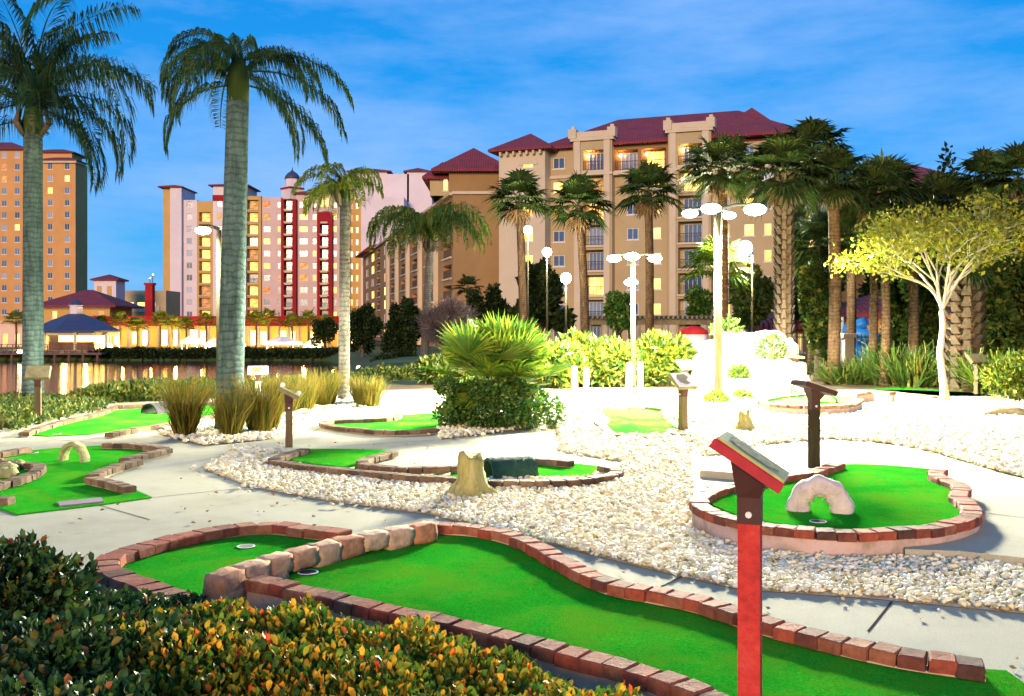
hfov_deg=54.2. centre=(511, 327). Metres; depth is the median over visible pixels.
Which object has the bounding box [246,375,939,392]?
planting soil
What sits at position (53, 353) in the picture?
dock
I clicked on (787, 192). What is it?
fan palm
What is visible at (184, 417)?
ornamental grass
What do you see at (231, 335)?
feather palm
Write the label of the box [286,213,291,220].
balcony door
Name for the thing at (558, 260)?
window
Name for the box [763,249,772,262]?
window
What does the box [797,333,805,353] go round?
window
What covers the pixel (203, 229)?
lamp post
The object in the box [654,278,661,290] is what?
window
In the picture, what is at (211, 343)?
canopy tent
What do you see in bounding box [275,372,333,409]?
ornamental grass
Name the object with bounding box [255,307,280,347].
fan palm
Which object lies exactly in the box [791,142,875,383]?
fan palm
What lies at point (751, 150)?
window
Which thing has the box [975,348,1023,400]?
shrub
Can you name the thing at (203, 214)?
balcony door
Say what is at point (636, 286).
window
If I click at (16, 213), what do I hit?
window
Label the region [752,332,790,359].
rockery plant
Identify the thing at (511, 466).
tunnel obstacle
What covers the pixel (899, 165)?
fan palm
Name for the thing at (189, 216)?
window
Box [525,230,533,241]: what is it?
window
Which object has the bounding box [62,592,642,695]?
hedge
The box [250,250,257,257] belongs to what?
balcony door
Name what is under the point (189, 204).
window
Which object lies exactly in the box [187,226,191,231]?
window
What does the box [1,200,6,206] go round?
window
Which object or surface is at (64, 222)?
hotel building
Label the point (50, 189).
window
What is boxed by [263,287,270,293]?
window
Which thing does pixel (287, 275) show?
balcony door
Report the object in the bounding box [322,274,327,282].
balcony door
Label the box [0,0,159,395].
feather palm
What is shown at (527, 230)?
lamp post
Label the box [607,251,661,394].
lamp post
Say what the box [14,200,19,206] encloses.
window
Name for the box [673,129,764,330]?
fan palm
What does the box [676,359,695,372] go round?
hole sign
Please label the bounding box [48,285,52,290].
window
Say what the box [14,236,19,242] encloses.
window
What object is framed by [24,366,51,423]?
hole sign
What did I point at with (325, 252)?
balcony door
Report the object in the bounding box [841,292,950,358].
pool house
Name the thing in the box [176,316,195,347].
fan palm
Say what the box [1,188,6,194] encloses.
window
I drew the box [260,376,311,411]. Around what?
ornamental grass
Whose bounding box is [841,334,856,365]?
fence pillar
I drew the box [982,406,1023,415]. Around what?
driftwood log
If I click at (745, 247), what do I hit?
lamp post
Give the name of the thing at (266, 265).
window
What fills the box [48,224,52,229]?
window
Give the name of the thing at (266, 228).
window
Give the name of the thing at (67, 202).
window
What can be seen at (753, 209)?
lamp post
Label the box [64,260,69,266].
window
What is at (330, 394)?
ornamental grass
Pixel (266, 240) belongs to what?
window
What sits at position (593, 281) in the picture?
balcony door
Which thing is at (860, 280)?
hotel building
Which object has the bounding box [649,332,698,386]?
shrub
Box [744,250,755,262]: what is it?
window
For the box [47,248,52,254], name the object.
window
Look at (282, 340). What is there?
canopy tent
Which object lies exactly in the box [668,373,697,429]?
hole sign
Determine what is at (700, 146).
balcony door
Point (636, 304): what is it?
window
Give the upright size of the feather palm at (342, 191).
4.913 m
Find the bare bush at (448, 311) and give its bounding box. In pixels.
[413,293,481,352]
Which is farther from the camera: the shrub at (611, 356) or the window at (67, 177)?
the window at (67, 177)
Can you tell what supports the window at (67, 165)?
in the hotel building at (64, 222)
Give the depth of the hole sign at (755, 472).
3.56 m
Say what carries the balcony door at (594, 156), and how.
in the hotel building at (607, 152)
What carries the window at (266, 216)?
in the hotel building at (292, 258)
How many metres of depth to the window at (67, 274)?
250.12 m
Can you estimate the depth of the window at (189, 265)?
235.14 m
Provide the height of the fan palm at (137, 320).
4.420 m
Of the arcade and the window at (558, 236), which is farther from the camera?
the arcade
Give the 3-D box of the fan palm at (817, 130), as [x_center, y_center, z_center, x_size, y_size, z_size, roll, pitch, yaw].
[9.901,-2.776,32.998,3.009,8.721,2.843,0,0,0]
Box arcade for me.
[90,316,338,346]
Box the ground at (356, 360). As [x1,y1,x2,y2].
[0,340,865,395]
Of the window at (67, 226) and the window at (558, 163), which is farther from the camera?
the window at (67, 226)
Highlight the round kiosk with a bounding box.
[678,326,707,351]
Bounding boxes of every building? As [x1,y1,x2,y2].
[0,142,87,320]
[0,321,49,347]
[44,290,143,341]
[90,274,128,299]
[125,291,179,315]
[157,167,433,315]
[488,108,820,341]
[841,164,959,301]
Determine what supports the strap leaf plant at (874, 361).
on the planting soil
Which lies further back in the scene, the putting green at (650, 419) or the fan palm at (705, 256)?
the fan palm at (705, 256)
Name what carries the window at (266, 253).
in the hotel building at (292, 258)
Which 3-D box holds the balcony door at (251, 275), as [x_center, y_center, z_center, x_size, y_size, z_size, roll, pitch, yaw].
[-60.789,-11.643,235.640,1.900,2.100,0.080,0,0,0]
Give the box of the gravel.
[157,395,1023,610]
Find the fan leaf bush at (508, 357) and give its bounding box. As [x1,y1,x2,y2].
[420,309,576,430]
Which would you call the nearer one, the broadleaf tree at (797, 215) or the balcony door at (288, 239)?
the broadleaf tree at (797, 215)
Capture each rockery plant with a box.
[701,388,732,402]
[709,312,744,338]
[725,361,750,378]
[729,387,755,396]
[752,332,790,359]
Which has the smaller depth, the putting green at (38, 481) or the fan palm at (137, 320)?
the putting green at (38, 481)
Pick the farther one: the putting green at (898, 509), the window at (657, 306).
the window at (657, 306)
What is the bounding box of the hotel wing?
[355,148,498,346]
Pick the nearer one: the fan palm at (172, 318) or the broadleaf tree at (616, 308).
the broadleaf tree at (616, 308)
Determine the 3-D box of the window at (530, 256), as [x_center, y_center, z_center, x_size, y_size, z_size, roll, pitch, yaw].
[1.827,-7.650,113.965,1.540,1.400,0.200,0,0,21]
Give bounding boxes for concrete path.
[0,388,1023,692]
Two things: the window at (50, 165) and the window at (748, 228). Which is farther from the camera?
the window at (50, 165)
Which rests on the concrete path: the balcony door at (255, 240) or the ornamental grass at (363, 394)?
the ornamental grass at (363, 394)
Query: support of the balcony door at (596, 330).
in the hotel building at (607, 152)
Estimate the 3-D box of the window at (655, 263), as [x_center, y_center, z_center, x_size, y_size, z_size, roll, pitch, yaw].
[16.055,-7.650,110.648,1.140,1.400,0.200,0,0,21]
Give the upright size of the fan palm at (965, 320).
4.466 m
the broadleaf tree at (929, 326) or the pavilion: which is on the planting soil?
the broadleaf tree at (929, 326)
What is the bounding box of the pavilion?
[44,299,120,350]
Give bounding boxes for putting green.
[0,442,172,514]
[18,402,215,438]
[95,521,351,605]
[202,521,1023,695]
[268,448,623,489]
[319,413,439,435]
[575,405,690,436]
[689,462,983,556]
[754,391,895,414]
[862,388,1008,399]
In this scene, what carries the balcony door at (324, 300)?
in the hotel building at (292, 258)
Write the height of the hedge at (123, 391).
0.642 m
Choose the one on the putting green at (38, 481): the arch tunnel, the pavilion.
the arch tunnel
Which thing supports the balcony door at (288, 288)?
in the hotel building at (292, 258)
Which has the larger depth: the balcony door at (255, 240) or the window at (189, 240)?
the balcony door at (255, 240)
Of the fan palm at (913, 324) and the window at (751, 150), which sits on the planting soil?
the fan palm at (913, 324)
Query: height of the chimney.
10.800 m
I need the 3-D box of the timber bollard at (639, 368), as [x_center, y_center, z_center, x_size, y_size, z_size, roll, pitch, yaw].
[2.745,1.120,21.429,0.151,0.800,0.154,0,0,0]
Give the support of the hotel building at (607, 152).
on the ground at (356, 360)
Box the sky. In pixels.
[0,0,1023,290]
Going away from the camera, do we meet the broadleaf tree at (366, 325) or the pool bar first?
the pool bar
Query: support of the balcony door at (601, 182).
in the hotel building at (607, 152)
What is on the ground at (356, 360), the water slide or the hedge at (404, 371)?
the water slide
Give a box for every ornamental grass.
[141,370,226,435]
[191,385,267,435]
[219,369,303,431]
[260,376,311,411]
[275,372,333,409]
[298,366,351,405]
[340,374,393,406]
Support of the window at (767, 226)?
in the hotel building at (607, 152)
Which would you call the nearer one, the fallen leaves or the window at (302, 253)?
the fallen leaves
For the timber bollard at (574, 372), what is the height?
0.700 m
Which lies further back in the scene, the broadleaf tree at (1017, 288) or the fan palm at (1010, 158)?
the fan palm at (1010, 158)
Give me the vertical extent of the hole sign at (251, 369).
0.697 m
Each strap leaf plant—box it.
[808,358,877,385]
[829,339,945,388]
[840,354,899,384]
[852,344,947,387]
[873,352,947,388]
[928,344,1020,387]
[945,347,1014,393]
[955,349,1006,387]
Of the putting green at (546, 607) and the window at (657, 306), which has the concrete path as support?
the putting green at (546, 607)
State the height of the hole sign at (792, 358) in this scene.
0.867 m
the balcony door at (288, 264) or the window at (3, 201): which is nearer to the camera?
the balcony door at (288, 264)
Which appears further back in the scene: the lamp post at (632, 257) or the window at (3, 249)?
the window at (3, 249)
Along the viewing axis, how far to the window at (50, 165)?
250.12 m
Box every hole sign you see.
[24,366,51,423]
[247,366,267,394]
[278,382,300,447]
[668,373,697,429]
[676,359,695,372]
[709,430,789,695]
[783,355,804,361]
[790,379,837,468]
[965,354,988,393]
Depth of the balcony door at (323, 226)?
235.08 m
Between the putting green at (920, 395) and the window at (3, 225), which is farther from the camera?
the window at (3, 225)
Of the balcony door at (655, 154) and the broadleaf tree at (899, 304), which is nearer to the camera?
the broadleaf tree at (899, 304)
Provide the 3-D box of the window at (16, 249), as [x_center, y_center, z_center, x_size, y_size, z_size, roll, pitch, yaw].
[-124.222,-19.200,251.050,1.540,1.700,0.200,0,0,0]
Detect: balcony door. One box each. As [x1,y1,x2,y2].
[202,213,209,221]
[202,238,209,245]
[202,250,209,257]
[202,262,209,270]
[202,274,209,281]
[202,286,209,294]
[202,298,209,306]
[250,201,257,208]
[250,213,257,221]
[250,225,257,232]
[250,238,257,245]
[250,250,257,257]
[250,262,257,270]
[250,274,257,281]
[250,286,257,294]
[250,298,257,306]
[286,201,291,208]
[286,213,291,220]
[286,225,291,233]
[286,237,291,244]
[286,250,291,257]
[286,262,291,269]
[286,274,291,282]
[286,286,291,293]
[286,298,291,306]
[322,225,327,233]
[322,237,327,244]
[322,250,327,257]
[322,262,327,269]
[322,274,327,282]
[322,286,327,293]
[322,298,327,306]
[589,153,603,169]
[589,203,603,219]
[589,227,603,244]
[589,252,603,269]
[589,277,603,294]
[589,302,603,315]
[590,178,603,192]
[591,326,600,339]
[621,153,637,169]
[647,151,664,167]
[684,146,701,164]
[684,173,698,190]
[684,198,701,215]
[684,224,701,241]
[684,249,701,265]
[684,275,701,293]
[684,301,688,315]
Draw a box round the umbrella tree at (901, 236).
[824,184,1023,400]
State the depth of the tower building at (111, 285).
172.00 m
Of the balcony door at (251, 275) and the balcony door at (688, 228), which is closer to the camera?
the balcony door at (688, 228)
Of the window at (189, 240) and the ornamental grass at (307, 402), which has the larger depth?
the window at (189, 240)
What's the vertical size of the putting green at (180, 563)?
0.135 m
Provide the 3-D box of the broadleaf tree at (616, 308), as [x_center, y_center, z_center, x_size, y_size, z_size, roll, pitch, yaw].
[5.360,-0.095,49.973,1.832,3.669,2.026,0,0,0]
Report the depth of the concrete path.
8.13 m
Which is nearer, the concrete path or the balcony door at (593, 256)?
the concrete path
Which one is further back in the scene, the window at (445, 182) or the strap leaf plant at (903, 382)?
the window at (445, 182)
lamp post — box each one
[195,225,221,412]
[524,226,531,324]
[543,248,550,342]
[561,273,570,332]
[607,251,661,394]
[682,202,765,398]
[738,241,752,331]
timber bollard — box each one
[571,366,577,396]
[583,368,588,393]
[625,363,632,398]
[636,362,643,396]
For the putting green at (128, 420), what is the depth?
15.42 m
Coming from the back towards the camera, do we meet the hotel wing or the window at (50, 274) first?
the window at (50, 274)
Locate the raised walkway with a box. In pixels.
[700,441,1023,564]
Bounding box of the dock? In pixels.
[0,344,108,360]
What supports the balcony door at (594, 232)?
in the hotel building at (607, 152)
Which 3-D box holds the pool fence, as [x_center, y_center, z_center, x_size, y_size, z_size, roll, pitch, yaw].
[12.121,0.850,31.000,6.654,1.300,0.030,0,0,0]
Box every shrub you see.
[0,528,232,695]
[411,352,472,384]
[535,336,593,388]
[554,326,605,386]
[576,333,639,387]
[601,332,650,384]
[636,328,677,386]
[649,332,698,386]
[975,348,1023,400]
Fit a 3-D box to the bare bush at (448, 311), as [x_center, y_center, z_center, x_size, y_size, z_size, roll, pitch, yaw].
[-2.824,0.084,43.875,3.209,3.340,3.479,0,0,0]
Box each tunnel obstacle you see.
[141,402,168,413]
[483,455,538,478]
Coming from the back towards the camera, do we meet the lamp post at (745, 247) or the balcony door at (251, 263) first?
the balcony door at (251, 263)
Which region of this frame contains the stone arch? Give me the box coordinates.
[786,474,854,513]
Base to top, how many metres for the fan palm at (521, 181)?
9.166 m
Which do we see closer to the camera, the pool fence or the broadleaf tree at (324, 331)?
the pool fence
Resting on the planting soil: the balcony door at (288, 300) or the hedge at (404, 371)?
the hedge at (404, 371)
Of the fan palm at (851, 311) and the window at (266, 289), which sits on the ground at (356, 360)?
the fan palm at (851, 311)
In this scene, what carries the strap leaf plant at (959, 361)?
on the planting soil
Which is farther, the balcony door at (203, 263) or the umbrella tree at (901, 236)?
the balcony door at (203, 263)
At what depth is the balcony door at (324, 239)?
235.08 m
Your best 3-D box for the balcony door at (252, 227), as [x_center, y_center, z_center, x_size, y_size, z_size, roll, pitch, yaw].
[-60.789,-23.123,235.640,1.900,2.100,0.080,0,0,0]
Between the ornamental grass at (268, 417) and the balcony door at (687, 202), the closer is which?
the ornamental grass at (268, 417)
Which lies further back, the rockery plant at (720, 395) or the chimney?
the chimney
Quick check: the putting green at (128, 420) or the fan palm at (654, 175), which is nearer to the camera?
the putting green at (128, 420)
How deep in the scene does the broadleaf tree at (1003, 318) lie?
25.89 m
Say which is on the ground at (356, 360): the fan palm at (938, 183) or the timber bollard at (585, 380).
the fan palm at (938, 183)
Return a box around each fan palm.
[1,310,21,347]
[93,315,112,324]
[105,312,134,346]
[122,316,150,345]
[147,310,170,347]
[160,314,183,347]
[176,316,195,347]
[194,311,215,347]
[245,310,266,347]
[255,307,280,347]
[280,312,304,347]
[293,308,321,341]
[320,313,338,348]
[450,274,485,320]
[482,168,552,326]
[539,169,618,333]
[613,159,686,339]
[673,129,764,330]
[677,235,756,292]
[732,127,842,340]
[770,116,855,374]
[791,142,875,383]
[793,206,865,287]
[819,196,879,358]
[827,154,918,356]
[841,147,943,228]
[843,207,914,385]
[872,202,941,355]
[913,167,970,309]
[920,212,1008,391]
[949,145,1016,206]
[959,188,1023,261]
[978,141,1023,207]
[1003,199,1023,275]
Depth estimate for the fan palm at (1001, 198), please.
27.49 m
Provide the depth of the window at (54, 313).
155.11 m
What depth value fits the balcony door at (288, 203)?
235.08 m
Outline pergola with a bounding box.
[589,315,771,341]
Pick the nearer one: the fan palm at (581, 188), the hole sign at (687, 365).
the hole sign at (687, 365)
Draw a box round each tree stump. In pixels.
[446,451,497,499]
[731,408,758,431]
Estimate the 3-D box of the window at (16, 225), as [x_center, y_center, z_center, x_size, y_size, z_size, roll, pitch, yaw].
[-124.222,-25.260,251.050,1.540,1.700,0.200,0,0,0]
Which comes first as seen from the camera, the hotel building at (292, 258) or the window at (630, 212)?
the window at (630, 212)
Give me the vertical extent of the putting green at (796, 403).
0.236 m
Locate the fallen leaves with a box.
[37,442,1018,668]
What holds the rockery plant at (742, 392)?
on the planting soil
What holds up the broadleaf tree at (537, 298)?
on the ground at (356, 360)
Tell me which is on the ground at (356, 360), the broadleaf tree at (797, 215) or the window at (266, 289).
the broadleaf tree at (797, 215)
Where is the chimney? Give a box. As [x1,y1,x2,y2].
[144,274,155,315]
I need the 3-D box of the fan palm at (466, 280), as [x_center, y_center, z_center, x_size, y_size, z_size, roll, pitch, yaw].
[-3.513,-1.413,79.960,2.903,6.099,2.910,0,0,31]
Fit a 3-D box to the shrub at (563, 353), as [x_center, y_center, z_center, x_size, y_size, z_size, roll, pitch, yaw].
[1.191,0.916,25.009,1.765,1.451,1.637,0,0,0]
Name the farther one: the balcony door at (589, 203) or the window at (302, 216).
the window at (302, 216)
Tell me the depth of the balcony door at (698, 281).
109.24 m
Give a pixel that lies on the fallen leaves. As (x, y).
(1010, 666)
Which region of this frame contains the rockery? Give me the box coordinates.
[690,330,810,394]
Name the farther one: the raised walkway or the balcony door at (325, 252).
the balcony door at (325, 252)
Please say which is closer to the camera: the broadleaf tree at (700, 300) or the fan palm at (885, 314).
the fan palm at (885, 314)
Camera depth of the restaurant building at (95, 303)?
155.01 m
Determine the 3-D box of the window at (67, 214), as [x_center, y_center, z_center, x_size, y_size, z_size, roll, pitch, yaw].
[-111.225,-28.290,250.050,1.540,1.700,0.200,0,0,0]
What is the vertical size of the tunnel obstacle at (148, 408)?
0.180 m
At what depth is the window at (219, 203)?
233.82 m
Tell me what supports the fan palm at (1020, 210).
on the planting soil
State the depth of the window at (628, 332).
111.86 m
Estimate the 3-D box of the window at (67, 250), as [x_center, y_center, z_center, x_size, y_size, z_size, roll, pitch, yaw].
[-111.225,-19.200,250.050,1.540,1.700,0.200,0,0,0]
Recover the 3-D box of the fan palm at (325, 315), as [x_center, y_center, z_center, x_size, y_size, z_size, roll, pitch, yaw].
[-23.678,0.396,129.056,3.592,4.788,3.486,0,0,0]
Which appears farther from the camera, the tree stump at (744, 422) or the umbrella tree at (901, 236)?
the umbrella tree at (901, 236)
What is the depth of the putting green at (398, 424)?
15.04 m
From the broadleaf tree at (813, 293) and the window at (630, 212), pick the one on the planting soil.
the broadleaf tree at (813, 293)
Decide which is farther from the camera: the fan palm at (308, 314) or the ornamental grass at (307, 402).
the fan palm at (308, 314)
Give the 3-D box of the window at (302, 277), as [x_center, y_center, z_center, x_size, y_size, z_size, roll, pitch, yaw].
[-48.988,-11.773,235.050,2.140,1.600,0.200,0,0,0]
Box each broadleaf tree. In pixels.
[310,316,338,347]
[350,303,384,357]
[380,296,421,352]
[464,282,510,325]
[505,256,577,338]
[601,290,637,338]
[683,284,713,326]
[729,263,776,331]
[772,203,846,329]
[796,256,841,380]
[856,205,935,297]
[878,269,907,356]
[896,264,945,356]
[934,141,979,285]
[979,260,1023,360]
[1009,250,1023,351]
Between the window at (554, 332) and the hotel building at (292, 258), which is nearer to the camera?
the window at (554, 332)
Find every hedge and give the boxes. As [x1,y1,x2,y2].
[0,390,111,430]
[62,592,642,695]
[67,375,215,402]
[85,345,352,359]
[244,362,417,390]
[370,345,417,361]
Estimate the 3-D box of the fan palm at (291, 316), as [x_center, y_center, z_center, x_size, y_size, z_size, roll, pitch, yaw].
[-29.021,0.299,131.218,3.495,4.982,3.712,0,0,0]
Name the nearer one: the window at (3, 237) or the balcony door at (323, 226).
the balcony door at (323, 226)
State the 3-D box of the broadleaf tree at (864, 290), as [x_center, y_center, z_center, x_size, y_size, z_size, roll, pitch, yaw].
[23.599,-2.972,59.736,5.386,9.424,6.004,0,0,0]
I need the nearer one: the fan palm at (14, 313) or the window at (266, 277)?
the fan palm at (14, 313)
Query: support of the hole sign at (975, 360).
on the concrete path
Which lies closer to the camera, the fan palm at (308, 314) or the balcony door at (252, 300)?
the fan palm at (308, 314)
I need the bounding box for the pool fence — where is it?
[796,334,948,375]
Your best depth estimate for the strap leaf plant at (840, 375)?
26.57 m
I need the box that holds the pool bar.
[745,311,807,356]
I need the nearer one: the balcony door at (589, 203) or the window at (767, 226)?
the window at (767, 226)
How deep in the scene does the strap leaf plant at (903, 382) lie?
25.41 m
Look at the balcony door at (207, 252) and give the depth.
235.65 m
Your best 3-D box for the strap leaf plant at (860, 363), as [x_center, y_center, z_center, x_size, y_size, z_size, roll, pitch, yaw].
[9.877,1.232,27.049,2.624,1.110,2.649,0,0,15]
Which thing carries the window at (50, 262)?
in the hotel building at (64, 222)
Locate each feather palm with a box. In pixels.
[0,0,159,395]
[158,26,353,428]
[291,162,383,399]
[366,201,492,356]
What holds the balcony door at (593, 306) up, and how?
in the hotel building at (607, 152)
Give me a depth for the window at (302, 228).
235.14 m
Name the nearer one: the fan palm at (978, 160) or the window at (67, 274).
the fan palm at (978, 160)
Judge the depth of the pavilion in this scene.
123.18 m
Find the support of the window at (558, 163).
in the hotel building at (607, 152)
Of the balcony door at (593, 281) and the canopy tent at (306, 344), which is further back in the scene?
the canopy tent at (306, 344)
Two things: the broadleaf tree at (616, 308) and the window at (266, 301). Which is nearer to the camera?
the broadleaf tree at (616, 308)
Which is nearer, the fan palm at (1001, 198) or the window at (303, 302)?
the fan palm at (1001, 198)
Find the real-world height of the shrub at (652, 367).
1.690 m
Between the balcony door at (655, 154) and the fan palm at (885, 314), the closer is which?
the fan palm at (885, 314)
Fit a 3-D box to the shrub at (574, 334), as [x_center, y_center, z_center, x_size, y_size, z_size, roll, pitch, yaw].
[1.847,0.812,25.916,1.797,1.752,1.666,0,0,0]
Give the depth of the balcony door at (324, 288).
235.08 m
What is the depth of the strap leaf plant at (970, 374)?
22.90 m
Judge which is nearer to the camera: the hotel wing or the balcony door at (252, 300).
the hotel wing
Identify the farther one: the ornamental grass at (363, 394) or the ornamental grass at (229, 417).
the ornamental grass at (363, 394)
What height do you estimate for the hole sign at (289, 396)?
0.810 m
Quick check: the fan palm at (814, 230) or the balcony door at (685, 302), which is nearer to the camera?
the fan palm at (814, 230)
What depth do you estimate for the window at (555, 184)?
114.88 m
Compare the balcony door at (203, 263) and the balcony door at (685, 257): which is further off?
the balcony door at (203, 263)
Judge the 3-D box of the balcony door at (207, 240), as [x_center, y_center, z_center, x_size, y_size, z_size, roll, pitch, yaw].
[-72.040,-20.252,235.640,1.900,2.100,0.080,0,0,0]
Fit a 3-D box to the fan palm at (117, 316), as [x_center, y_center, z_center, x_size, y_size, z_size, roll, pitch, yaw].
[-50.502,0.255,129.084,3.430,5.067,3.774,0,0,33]
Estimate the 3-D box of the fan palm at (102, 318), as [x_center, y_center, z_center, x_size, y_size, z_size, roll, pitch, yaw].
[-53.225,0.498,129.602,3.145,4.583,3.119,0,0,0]
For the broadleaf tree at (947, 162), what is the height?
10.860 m
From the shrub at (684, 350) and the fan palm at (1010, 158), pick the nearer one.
the shrub at (684, 350)
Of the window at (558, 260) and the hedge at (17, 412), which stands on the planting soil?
the hedge at (17, 412)
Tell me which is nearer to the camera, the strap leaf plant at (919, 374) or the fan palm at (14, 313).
the strap leaf plant at (919, 374)
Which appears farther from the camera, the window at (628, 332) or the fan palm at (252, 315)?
the fan palm at (252, 315)
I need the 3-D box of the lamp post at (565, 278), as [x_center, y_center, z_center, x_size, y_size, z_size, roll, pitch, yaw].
[2.376,-0.425,44.000,0.484,4.010,0.472,0,0,0]
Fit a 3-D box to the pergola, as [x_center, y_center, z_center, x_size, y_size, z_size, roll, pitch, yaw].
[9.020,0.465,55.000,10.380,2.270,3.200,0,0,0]
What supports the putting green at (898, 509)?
on the concrete path
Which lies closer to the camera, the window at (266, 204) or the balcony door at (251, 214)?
the window at (266, 204)
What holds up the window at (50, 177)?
in the hotel building at (64, 222)
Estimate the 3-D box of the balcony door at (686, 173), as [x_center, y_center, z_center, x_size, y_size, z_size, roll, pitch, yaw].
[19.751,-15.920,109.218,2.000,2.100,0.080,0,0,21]
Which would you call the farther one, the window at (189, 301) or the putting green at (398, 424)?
the window at (189, 301)
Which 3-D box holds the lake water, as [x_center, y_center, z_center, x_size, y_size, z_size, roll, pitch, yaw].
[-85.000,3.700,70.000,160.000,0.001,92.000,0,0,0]
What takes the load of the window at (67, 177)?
in the hotel building at (64, 222)
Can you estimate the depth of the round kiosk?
34.56 m
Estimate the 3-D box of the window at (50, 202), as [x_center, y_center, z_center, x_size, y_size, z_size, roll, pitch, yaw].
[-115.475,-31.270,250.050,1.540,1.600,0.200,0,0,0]
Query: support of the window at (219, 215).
in the hotel building at (292, 258)
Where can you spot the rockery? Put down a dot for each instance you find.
(771, 376)
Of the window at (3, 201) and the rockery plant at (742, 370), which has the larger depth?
the window at (3, 201)
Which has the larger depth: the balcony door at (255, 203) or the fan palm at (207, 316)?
the balcony door at (255, 203)
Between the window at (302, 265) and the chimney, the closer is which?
the chimney
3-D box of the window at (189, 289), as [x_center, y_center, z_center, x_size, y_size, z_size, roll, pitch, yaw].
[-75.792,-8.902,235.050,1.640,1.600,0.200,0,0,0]
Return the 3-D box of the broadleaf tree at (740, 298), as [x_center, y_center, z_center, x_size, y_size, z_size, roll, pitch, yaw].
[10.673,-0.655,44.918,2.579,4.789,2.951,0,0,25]
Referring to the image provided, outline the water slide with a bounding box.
[840,317,878,363]
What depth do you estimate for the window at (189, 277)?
235.14 m
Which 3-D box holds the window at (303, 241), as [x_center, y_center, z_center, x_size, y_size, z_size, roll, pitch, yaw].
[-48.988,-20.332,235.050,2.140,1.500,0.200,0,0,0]
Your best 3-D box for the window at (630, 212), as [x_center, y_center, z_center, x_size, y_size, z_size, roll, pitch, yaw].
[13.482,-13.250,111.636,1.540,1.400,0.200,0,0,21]
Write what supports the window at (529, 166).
in the hotel building at (607, 152)
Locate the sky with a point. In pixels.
(429, 83)
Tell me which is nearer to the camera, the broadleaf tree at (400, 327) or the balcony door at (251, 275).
the broadleaf tree at (400, 327)
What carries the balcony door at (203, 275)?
in the hotel building at (292, 258)
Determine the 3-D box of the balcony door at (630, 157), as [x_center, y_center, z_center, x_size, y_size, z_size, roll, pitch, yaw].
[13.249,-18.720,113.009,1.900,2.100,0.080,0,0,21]
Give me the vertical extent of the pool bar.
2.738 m
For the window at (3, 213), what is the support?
in the hotel building at (64, 222)
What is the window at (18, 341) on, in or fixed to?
in the cafe building at (7, 333)
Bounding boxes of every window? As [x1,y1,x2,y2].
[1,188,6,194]
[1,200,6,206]
[1,212,6,218]
[1,224,6,230]
[1,236,6,242]
[1,248,6,254]
[2,333,8,346]
[13,333,20,346]
[14,188,19,194]
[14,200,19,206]
[14,212,19,218]
[14,224,19,230]
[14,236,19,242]
[14,248,19,254]
[47,163,52,169]
[47,175,52,181]
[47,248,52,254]
[47,260,52,266]
[47,272,52,278]
[48,187,52,193]
[48,200,52,205]
[48,212,52,217]
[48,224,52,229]
[48,236,52,241]
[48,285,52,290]
[52,311,56,318]
[64,163,69,169]
[64,175,69,181]
[64,248,69,254]
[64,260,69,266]
[64,272,69,278]
[65,187,69,193]
[65,200,69,205]
[65,212,69,217]
[65,224,69,229]
[65,236,69,241]
[65,285,69,290]
[186,238,192,244]
[186,251,192,256]
[186,287,192,293]
[186,299,192,305]
[187,202,191,207]
[187,214,191,219]
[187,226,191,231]
[187,263,191,268]
[187,275,191,280]
[216,213,222,219]
[217,201,221,206]
[263,238,270,244]
[263,251,270,256]
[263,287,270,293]
[263,299,270,305]
[264,202,269,207]
[264,214,269,219]
[264,226,269,231]
[264,263,269,268]
[264,275,269,280]
[299,238,307,244]
[299,251,307,256]
[299,287,307,293]
[299,299,307,305]
[300,214,306,219]
[300,226,306,231]
[300,263,306,268]
[300,275,306,280]
[442,180,448,191]
[521,164,533,168]
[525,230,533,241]
[526,255,532,262]
[552,157,565,169]
[552,231,565,242]
[552,255,565,267]
[552,330,559,340]
[553,182,563,193]
[626,205,637,215]
[626,228,637,240]
[626,253,638,265]
[626,278,638,290]
[626,330,629,340]
[635,303,638,315]
[653,227,661,239]
[654,252,661,264]
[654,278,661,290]
[654,303,661,315]
[743,224,755,236]
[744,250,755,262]
[746,145,753,154]
[763,223,772,235]
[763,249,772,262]
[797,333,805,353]
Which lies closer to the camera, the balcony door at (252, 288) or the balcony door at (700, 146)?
the balcony door at (700, 146)
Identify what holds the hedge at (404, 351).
on the ground at (356, 360)
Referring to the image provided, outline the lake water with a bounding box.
[0,360,338,393]
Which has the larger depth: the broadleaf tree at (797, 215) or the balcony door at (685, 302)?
the balcony door at (685, 302)
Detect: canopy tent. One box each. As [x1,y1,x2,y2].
[180,335,203,346]
[204,338,215,348]
[263,336,302,348]
[303,340,320,347]
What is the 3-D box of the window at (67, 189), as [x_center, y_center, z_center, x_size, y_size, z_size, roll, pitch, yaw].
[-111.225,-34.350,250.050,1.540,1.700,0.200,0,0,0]
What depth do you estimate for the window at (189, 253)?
235.14 m
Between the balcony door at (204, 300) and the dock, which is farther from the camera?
the balcony door at (204, 300)

